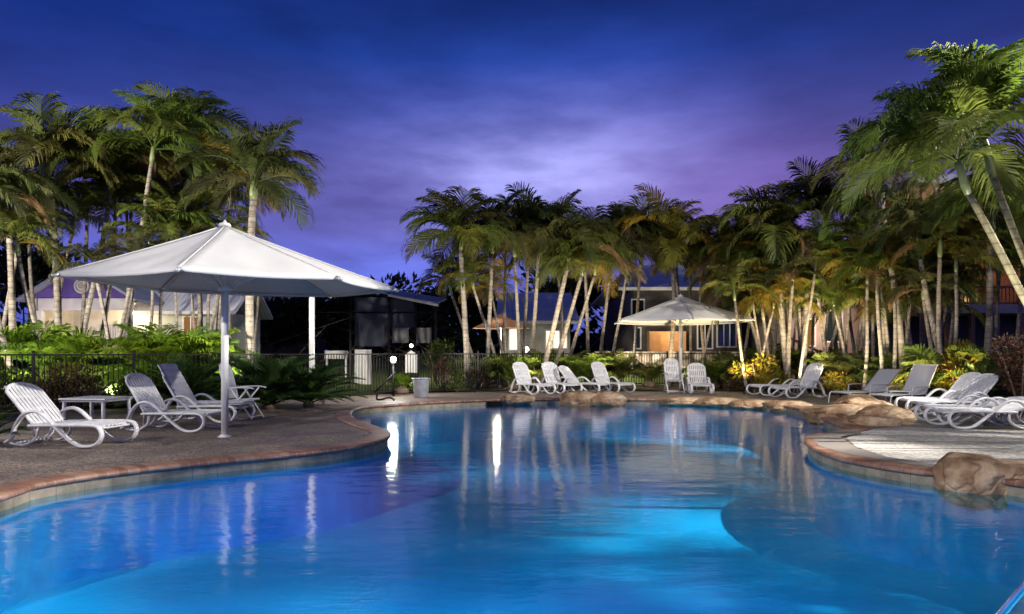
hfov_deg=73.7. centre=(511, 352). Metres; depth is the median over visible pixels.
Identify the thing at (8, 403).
leafy shrub
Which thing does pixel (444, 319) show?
broadleaf tree
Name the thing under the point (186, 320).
window
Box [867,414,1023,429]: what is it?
wet paving
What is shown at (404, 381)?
potted plant
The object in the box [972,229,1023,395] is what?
palm tree
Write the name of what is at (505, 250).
palm tree
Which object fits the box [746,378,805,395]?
sun lounger
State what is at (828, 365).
fern clump
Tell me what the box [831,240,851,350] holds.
palm tree
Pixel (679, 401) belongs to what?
boulder
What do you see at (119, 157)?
palm tree
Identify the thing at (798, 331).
palm tree
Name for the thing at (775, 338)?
palm tree
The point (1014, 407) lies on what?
sun lounger
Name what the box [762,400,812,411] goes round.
boulder
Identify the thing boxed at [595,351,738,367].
stone wall
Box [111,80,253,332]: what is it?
palm tree
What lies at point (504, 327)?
palm tree
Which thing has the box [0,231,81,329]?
broadleaf tree
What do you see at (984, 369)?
leafy shrub
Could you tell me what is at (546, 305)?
pale house
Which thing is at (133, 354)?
pool fence
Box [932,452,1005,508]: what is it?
boulder
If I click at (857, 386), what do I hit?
leafy shrub
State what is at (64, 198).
palm tree
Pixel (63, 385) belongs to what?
leafy shrub
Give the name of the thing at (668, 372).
folding armchair
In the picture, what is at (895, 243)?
palm tree
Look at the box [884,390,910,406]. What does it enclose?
side table
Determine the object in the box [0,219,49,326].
palm tree
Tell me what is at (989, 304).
palm tree
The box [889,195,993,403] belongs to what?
palm tree
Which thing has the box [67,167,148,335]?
palm tree
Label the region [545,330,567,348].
window
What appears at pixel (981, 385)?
sun lounger
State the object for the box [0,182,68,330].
palm tree
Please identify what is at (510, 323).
patio umbrella
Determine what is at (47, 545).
pool wall
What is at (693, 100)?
sky
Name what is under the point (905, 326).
palm tree
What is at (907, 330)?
palm tree
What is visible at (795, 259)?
palm tree
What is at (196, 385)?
cycad
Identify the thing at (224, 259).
umbrella
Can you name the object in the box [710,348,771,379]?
fern clump
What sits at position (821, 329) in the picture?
palm tree
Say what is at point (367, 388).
lawn
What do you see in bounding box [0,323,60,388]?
fern clump
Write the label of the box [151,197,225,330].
palm tree
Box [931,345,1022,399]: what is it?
fern clump
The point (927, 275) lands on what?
palm tree
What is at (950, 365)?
croton shrub
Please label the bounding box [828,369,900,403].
sling lounger
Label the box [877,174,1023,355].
apartment block
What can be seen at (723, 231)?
palm tree
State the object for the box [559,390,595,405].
boulder
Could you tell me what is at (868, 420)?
boulder
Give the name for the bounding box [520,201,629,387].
palm tree
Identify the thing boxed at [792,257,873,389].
palm tree
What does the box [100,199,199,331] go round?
palm tree
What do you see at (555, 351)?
fern clump
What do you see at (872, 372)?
fern clump
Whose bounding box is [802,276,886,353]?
palm tree
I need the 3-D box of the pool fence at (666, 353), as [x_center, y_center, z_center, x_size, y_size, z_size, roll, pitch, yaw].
[6.295,0.680,28.049,8.562,1.440,0.353,0,0,-4]
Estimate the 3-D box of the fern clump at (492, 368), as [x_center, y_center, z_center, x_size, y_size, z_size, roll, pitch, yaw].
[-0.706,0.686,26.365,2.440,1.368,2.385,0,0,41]
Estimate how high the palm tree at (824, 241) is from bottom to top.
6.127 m
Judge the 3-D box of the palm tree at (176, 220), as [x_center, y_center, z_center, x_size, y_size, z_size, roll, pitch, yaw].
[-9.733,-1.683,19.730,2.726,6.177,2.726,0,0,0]
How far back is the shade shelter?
31.30 m
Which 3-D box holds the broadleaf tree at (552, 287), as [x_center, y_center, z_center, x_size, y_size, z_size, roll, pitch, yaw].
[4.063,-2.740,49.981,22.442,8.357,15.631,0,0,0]
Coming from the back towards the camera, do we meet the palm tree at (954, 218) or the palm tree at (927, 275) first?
the palm tree at (927, 275)
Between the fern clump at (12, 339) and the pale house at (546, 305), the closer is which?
the fern clump at (12, 339)
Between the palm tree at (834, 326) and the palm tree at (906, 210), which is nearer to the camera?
the palm tree at (906, 210)
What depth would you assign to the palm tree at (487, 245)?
26.68 m
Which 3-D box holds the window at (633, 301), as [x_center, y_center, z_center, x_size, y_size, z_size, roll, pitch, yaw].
[6.635,-2.340,35.980,0.730,0.950,0.080,0,0,0]
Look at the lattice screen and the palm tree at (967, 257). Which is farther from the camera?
the lattice screen
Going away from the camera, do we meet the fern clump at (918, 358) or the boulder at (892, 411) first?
the boulder at (892, 411)
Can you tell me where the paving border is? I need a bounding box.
[811,429,934,466]
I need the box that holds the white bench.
[324,351,347,376]
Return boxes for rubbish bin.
[410,378,429,397]
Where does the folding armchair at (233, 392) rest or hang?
on the pool deck
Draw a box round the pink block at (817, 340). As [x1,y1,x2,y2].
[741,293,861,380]
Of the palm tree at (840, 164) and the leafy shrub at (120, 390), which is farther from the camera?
the palm tree at (840, 164)
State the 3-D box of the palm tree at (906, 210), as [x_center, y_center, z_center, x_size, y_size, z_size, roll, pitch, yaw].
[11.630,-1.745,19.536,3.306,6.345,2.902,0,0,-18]
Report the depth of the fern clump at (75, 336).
19.26 m
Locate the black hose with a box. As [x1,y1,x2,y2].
[376,395,394,400]
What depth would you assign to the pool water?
14.29 m
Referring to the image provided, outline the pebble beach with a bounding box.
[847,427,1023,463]
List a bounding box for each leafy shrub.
[1,365,40,411]
[3,361,107,409]
[90,377,163,404]
[398,372,420,387]
[420,336,454,382]
[432,356,451,391]
[445,375,467,391]
[464,366,493,386]
[588,371,613,388]
[711,354,728,384]
[842,377,867,389]
[961,355,1012,404]
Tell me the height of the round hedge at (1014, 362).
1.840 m
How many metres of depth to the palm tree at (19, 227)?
18.32 m
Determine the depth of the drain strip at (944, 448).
9.69 m
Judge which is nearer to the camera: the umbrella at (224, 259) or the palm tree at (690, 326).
the umbrella at (224, 259)
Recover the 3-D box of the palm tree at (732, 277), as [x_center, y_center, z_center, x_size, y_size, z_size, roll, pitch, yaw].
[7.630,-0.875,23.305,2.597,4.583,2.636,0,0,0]
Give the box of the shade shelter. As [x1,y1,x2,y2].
[318,290,446,379]
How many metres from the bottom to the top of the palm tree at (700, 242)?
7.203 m
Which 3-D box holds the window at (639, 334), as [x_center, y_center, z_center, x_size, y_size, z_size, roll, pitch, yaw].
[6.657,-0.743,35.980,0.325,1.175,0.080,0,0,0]
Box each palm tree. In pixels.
[0,90,135,333]
[0,135,84,341]
[0,146,53,403]
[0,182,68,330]
[0,208,77,394]
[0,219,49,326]
[11,105,138,388]
[21,184,80,318]
[31,179,127,328]
[34,133,174,336]
[48,239,124,395]
[53,159,175,392]
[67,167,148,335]
[73,89,230,395]
[74,125,196,336]
[93,226,165,403]
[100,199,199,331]
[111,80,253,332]
[116,190,218,331]
[117,176,217,329]
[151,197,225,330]
[160,147,248,331]
[164,121,298,382]
[167,162,262,362]
[171,116,326,401]
[182,210,274,397]
[254,296,264,360]
[398,186,521,385]
[415,252,486,359]
[433,243,506,385]
[434,188,542,386]
[451,209,560,352]
[457,257,524,385]
[463,194,557,356]
[478,199,566,355]
[488,180,588,382]
[504,189,602,349]
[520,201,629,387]
[530,210,633,386]
[534,205,644,381]
[551,217,649,386]
[559,201,668,354]
[600,191,686,377]
[602,182,735,386]
[602,203,673,385]
[641,223,706,385]
[650,232,717,381]
[659,211,737,378]
[681,248,738,381]
[683,228,741,352]
[692,216,764,379]
[698,253,775,362]
[698,257,777,392]
[698,285,797,381]
[699,268,749,386]
[705,207,797,381]
[707,232,783,391]
[709,175,855,390]
[711,271,791,362]
[716,228,794,370]
[716,252,803,365]
[727,265,825,391]
[753,258,831,370]
[755,225,793,361]
[757,239,830,391]
[761,224,854,391]
[766,264,835,389]
[769,209,856,392]
[770,156,879,386]
[779,246,849,391]
[781,222,842,367]
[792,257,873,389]
[793,297,843,351]
[797,318,800,349]
[800,287,861,389]
[801,116,947,396]
[801,289,891,351]
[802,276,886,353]
[809,301,917,356]
[816,233,914,393]
[820,181,897,355]
[824,230,851,388]
[824,251,902,389]
[827,45,1023,305]
[827,220,897,389]
[828,258,911,388]
[829,256,835,350]
[830,235,917,397]
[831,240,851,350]
[831,272,922,356]
[834,266,921,392]
[847,38,1023,266]
[852,230,934,397]
[854,283,921,354]
[856,180,989,354]
[861,221,960,352]
[876,249,979,396]
[883,264,985,327]
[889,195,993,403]
[895,250,910,353]
[900,249,983,396]
[900,295,905,338]
[901,262,999,396]
[906,125,1023,234]
[908,194,994,343]
[910,249,985,345]
[914,222,1006,345]
[919,234,927,345]
[930,165,1019,401]
[946,157,1023,239]
[960,211,1023,393]
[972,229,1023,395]
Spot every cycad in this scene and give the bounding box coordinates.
[0,409,35,435]
[110,353,268,408]
[195,349,342,409]
[257,360,367,407]
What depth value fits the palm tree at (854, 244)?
23.56 m
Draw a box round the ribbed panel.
[355,350,370,383]
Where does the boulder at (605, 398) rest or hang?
on the pool coping
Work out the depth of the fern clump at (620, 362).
26.64 m
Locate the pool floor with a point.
(523, 530)
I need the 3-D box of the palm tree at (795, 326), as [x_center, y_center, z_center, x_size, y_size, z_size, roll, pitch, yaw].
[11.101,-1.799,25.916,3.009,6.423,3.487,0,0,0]
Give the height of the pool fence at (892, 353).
1.440 m
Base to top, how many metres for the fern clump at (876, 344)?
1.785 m
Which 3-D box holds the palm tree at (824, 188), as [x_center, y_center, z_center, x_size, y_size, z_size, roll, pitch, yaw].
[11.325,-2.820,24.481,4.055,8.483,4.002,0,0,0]
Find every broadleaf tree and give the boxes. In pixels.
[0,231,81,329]
[1,304,353,348]
[260,295,473,364]
[260,296,412,366]
[275,272,468,364]
[325,277,607,365]
[329,270,498,361]
[472,262,612,357]
[570,275,627,349]
[681,230,878,352]
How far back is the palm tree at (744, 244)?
24.55 m
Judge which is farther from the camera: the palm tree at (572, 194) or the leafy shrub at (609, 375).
the palm tree at (572, 194)
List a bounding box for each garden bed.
[0,388,238,410]
[357,380,1012,393]
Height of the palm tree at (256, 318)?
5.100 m
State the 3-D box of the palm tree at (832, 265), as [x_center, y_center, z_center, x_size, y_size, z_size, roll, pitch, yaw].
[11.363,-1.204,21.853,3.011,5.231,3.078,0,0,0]
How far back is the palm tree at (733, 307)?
25.32 m
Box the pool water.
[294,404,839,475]
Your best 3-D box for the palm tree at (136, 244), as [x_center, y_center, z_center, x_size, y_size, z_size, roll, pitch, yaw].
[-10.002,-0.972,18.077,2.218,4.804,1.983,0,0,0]
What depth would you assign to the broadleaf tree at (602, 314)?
47.92 m
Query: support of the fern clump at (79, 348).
on the garden bed at (106, 403)
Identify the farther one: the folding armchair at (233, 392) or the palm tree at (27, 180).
the palm tree at (27, 180)
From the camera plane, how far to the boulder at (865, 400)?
15.20 m
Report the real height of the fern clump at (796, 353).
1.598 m
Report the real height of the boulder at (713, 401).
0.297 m
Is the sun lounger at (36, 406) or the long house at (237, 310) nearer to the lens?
the sun lounger at (36, 406)
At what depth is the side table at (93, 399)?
12.31 m
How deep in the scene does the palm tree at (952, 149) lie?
10.20 m
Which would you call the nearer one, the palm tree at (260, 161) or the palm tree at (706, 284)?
the palm tree at (260, 161)
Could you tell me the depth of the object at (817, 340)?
33.00 m
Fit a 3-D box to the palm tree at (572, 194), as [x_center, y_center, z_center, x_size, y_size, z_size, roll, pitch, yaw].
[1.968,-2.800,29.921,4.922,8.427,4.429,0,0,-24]
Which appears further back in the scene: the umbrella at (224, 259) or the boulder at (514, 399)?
the boulder at (514, 399)
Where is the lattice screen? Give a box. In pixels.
[99,324,126,373]
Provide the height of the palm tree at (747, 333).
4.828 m
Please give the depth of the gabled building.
30.00 m
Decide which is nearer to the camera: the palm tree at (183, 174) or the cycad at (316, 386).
the cycad at (316, 386)
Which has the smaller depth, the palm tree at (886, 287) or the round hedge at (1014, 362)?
the round hedge at (1014, 362)
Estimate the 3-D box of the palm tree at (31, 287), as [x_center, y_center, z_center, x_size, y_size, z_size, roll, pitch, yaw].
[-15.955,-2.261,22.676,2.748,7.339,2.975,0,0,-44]
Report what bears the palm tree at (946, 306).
on the pool deck
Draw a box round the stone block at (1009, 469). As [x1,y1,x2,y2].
[991,460,1023,509]
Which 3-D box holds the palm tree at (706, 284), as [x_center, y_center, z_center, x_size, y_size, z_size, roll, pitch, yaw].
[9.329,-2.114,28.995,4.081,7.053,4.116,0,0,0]
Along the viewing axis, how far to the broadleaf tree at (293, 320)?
41.02 m
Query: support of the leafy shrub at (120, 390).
on the garden bed at (106, 403)
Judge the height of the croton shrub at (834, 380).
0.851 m
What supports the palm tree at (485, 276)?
on the garden bed at (656, 387)
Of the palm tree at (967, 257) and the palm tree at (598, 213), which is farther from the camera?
the palm tree at (598, 213)
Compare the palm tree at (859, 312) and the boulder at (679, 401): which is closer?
the boulder at (679, 401)
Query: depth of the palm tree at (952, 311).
20.32 m
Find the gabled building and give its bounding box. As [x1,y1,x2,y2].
[16,261,164,346]
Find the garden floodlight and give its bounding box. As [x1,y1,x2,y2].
[374,357,395,396]
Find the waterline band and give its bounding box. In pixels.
[0,401,1023,517]
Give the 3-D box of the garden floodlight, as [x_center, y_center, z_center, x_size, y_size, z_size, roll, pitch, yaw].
[-3.989,0.767,21.514,0.692,1.265,0.187,0,0,-20]
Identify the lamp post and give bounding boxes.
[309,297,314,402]
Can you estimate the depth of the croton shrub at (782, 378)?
22.78 m
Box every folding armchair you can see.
[219,363,265,419]
[663,358,685,392]
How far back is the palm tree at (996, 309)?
20.82 m
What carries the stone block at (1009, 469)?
on the pool deck
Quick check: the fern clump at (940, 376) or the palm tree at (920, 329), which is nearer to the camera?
the fern clump at (940, 376)
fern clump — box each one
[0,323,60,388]
[0,323,94,401]
[0,336,120,404]
[1,318,120,392]
[72,321,237,396]
[101,328,260,379]
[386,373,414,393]
[437,356,481,382]
[457,352,512,387]
[481,354,551,388]
[524,347,578,382]
[551,349,592,381]
[554,353,622,387]
[591,348,647,386]
[631,359,670,386]
[683,357,739,388]
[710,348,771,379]
[727,342,799,379]
[777,346,841,384]
[801,350,869,390]
[827,342,892,373]
[832,352,910,382]
[858,346,926,395]
[894,343,982,395]
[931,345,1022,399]
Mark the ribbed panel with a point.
(362, 366)
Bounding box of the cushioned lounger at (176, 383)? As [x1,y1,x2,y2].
[157,363,255,422]
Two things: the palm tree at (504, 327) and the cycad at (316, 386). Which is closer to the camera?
the cycad at (316, 386)
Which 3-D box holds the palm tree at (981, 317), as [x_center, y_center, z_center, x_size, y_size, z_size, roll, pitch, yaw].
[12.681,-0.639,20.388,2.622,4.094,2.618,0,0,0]
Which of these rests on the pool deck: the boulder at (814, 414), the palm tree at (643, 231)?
the boulder at (814, 414)
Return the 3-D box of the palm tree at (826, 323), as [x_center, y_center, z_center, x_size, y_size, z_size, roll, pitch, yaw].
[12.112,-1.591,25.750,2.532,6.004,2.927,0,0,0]
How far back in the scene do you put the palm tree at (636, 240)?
26.91 m
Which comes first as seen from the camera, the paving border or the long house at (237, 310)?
the paving border
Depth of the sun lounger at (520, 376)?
23.32 m
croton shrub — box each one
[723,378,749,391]
[727,352,783,392]
[758,371,791,392]
[820,370,851,394]
[887,366,908,397]
[916,360,952,403]
[936,338,983,385]
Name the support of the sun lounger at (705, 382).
on the pool deck
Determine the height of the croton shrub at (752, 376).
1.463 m
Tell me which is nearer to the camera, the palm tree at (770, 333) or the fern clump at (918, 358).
the fern clump at (918, 358)
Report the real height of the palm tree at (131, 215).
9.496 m
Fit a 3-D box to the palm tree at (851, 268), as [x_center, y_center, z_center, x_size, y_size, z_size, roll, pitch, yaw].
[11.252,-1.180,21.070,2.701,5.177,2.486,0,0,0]
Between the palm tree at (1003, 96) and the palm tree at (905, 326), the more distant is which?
the palm tree at (905, 326)
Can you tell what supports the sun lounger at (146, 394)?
on the pool deck
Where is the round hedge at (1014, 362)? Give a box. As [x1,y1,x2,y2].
[987,333,1023,417]
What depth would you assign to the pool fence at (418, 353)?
23.86 m
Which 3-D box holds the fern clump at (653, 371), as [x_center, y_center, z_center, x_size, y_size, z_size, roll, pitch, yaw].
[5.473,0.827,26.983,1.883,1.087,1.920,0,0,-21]
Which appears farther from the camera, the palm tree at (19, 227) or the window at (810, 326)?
the window at (810, 326)
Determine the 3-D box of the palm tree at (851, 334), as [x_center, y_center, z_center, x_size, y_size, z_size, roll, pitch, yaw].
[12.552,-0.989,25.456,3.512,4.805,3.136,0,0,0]
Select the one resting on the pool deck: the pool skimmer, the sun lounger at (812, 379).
the sun lounger at (812, 379)
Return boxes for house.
[133,291,272,362]
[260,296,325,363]
[496,293,578,357]
[590,265,738,350]
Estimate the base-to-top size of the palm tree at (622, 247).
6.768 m
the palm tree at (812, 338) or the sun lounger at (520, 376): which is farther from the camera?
the palm tree at (812, 338)
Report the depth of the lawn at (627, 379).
29.86 m
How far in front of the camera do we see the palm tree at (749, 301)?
23.33 m
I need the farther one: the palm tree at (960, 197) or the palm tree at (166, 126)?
the palm tree at (166, 126)
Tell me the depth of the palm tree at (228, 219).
19.92 m
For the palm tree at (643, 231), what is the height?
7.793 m
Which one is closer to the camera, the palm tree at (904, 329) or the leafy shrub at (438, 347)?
the palm tree at (904, 329)
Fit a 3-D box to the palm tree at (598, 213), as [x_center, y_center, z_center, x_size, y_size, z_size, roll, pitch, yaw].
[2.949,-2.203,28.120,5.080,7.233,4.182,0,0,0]
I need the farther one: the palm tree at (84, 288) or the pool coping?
the palm tree at (84, 288)
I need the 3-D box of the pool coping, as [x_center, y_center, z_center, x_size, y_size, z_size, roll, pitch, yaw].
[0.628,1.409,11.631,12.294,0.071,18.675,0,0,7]
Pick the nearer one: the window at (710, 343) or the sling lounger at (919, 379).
the sling lounger at (919, 379)
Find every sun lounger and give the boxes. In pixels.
[3,382,138,447]
[120,373,230,432]
[509,362,555,394]
[539,362,582,393]
[558,365,610,391]
[588,362,635,392]
[685,363,714,393]
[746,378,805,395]
[768,363,826,398]
[894,372,980,413]
[905,373,999,417]
[914,394,1023,424]
[923,397,1023,429]
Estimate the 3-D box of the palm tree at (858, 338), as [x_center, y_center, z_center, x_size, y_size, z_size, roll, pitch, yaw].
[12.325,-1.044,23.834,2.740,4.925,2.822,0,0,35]
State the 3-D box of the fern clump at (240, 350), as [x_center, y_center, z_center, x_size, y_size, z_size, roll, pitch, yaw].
[-8.932,0.325,18.956,3.929,2.089,4.245,0,0,30]
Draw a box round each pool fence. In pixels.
[0,350,348,410]
[348,351,562,396]
[562,351,754,383]
[781,353,1013,395]
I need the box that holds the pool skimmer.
[487,402,501,404]
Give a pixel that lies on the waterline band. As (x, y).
(72, 490)
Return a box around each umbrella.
[51,220,399,437]
[472,313,528,355]
[614,294,755,388]
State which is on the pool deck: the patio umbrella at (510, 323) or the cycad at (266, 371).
the cycad at (266, 371)
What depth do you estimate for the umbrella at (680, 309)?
24.59 m
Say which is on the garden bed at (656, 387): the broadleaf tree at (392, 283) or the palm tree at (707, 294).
the palm tree at (707, 294)
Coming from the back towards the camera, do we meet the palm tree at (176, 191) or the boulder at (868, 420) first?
the palm tree at (176, 191)
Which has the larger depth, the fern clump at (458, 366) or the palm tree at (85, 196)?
the fern clump at (458, 366)
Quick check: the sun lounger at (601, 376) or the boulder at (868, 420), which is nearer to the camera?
the boulder at (868, 420)
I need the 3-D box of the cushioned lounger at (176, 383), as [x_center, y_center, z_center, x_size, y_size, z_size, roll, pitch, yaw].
[-6.187,0.816,13.825,1.804,1.167,0.775,0,0,9]
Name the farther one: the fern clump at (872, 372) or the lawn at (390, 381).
the lawn at (390, 381)
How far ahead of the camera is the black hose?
19.53 m
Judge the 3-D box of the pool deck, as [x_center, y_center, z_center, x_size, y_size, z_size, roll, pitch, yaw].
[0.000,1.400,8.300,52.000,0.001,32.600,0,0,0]
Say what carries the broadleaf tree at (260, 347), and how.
on the ground at (436, 392)
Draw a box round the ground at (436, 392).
[0,355,1012,412]
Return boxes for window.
[182,316,197,334]
[508,329,517,350]
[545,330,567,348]
[631,299,644,314]
[636,327,641,348]
[697,325,712,348]
[716,324,736,347]
[808,318,815,346]
[825,310,842,342]
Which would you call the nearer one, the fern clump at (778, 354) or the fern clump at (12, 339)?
the fern clump at (12, 339)
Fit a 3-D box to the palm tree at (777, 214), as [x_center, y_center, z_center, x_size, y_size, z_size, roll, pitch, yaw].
[9.377,-2.504,24.314,4.754,7.852,4.989,0,0,0]
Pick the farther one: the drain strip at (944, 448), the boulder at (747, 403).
the boulder at (747, 403)
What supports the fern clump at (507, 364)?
on the garden bed at (656, 387)
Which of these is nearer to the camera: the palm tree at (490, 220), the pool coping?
the pool coping
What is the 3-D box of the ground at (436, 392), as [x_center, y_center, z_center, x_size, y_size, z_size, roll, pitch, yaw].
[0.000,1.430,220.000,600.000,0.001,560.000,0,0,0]
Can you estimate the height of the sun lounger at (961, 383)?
0.934 m
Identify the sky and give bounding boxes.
[0,0,1023,350]
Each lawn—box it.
[218,358,483,386]
[342,384,476,392]
[534,368,735,384]
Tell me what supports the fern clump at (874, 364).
on the pool deck
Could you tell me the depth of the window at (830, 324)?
32.99 m
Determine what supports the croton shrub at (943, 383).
on the ground at (436, 392)
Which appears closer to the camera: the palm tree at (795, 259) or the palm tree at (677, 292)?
the palm tree at (795, 259)
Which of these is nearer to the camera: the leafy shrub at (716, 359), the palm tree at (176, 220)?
the palm tree at (176, 220)
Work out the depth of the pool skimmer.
19.97 m
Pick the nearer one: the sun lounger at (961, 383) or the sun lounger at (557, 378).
the sun lounger at (961, 383)
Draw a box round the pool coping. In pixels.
[0,397,1023,500]
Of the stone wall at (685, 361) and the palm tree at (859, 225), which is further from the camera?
the stone wall at (685, 361)
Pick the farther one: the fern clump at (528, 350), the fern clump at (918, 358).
the fern clump at (528, 350)
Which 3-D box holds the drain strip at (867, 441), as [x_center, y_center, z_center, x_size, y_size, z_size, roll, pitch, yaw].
[7.052,1.366,10.395,4.738,0.001,0.050,0,0,2]
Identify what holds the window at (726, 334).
in the two storey house at (657, 290)
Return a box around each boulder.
[499,393,535,404]
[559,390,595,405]
[590,391,627,405]
[655,396,700,405]
[692,397,736,406]
[729,399,770,408]
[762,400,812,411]
[799,404,864,423]
[829,394,894,406]
[839,414,901,426]
[855,404,916,419]
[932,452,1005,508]
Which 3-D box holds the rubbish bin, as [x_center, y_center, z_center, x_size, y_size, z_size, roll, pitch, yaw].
[-2.812,1.097,21.000,0.601,0.607,0.567,0,0,0]
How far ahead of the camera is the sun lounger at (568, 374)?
23.75 m
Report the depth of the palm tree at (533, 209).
26.77 m
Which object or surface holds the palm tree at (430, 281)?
on the garden bed at (656, 387)
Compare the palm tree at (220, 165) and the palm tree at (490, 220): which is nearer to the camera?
the palm tree at (220, 165)
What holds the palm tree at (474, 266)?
on the garden bed at (656, 387)
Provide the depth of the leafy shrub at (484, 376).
25.32 m
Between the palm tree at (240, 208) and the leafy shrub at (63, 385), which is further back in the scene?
the palm tree at (240, 208)
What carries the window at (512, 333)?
in the pale house at (546, 305)
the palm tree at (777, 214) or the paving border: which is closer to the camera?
the paving border
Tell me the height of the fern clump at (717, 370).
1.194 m
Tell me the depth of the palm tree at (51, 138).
19.54 m
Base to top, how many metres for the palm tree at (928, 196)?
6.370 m
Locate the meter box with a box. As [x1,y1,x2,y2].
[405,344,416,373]
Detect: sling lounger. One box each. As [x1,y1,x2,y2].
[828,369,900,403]
[869,364,937,407]
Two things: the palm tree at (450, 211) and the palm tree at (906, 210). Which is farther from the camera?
the palm tree at (450, 211)
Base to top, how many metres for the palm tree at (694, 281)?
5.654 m
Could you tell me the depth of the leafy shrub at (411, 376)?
24.50 m
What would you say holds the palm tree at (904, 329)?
on the garden bed at (656, 387)
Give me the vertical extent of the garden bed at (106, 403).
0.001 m
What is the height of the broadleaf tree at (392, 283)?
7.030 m
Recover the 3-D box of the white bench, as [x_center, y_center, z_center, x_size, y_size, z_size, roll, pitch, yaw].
[-8.539,0.659,33.200,1.072,1.482,0.400,0,0,0]
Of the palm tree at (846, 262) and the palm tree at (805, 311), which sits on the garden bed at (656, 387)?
the palm tree at (805, 311)
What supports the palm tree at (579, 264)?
on the garden bed at (656, 387)
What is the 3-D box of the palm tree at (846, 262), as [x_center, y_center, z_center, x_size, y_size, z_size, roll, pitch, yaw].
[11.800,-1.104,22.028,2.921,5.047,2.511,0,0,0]
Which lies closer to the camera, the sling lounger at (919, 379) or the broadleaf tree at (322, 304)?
the sling lounger at (919, 379)
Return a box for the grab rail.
[996,581,1023,613]
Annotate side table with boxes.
[58,396,133,429]
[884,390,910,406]
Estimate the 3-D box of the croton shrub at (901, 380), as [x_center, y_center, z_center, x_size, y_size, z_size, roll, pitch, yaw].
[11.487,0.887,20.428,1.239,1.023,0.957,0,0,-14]
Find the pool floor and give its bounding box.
[0,437,1023,613]
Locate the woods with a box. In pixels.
[1,312,881,363]
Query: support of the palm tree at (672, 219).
on the garden bed at (656, 387)
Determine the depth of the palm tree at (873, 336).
23.12 m
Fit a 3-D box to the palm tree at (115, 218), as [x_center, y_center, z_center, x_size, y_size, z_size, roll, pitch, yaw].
[-12.917,-2.642,22.310,3.734,8.114,3.627,0,0,0]
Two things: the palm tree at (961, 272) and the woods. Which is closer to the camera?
the palm tree at (961, 272)
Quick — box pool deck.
[0,391,1023,484]
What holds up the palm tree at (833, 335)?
on the garden bed at (656, 387)
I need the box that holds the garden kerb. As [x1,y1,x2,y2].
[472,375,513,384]
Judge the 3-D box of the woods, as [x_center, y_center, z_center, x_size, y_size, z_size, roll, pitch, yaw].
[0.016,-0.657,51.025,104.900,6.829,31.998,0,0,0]
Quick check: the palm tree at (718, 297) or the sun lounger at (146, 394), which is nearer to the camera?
the sun lounger at (146, 394)
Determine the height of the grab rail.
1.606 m
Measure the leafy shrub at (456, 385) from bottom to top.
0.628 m
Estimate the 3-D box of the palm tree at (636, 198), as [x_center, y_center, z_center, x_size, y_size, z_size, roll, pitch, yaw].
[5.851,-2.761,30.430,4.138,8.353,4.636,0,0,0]
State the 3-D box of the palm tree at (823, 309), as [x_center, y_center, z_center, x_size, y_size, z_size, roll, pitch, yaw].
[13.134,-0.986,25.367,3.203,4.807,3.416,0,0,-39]
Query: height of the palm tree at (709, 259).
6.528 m
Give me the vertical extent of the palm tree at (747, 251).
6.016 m
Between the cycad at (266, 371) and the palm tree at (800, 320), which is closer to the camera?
the cycad at (266, 371)
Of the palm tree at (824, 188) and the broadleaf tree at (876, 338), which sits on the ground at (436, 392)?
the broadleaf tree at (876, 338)
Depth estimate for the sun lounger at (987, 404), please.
13.57 m
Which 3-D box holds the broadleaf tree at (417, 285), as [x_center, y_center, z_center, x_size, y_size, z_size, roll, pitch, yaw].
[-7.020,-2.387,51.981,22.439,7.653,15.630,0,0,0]
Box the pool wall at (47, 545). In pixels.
[0,421,1023,612]
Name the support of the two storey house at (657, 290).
on the ground at (436, 392)
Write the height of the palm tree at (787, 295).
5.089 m
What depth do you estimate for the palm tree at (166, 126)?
19.88 m
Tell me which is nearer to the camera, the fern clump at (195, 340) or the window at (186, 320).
the fern clump at (195, 340)
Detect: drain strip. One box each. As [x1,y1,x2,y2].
[818,441,917,441]
[896,448,992,448]
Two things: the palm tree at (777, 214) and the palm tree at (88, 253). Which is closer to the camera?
the palm tree at (88, 253)
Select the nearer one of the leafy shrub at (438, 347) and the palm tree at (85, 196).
the palm tree at (85, 196)
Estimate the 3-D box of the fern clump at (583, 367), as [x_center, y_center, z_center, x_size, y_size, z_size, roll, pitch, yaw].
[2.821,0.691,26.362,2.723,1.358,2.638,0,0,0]
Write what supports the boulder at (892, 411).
on the pool deck
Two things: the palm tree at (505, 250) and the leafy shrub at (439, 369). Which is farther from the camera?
the palm tree at (505, 250)

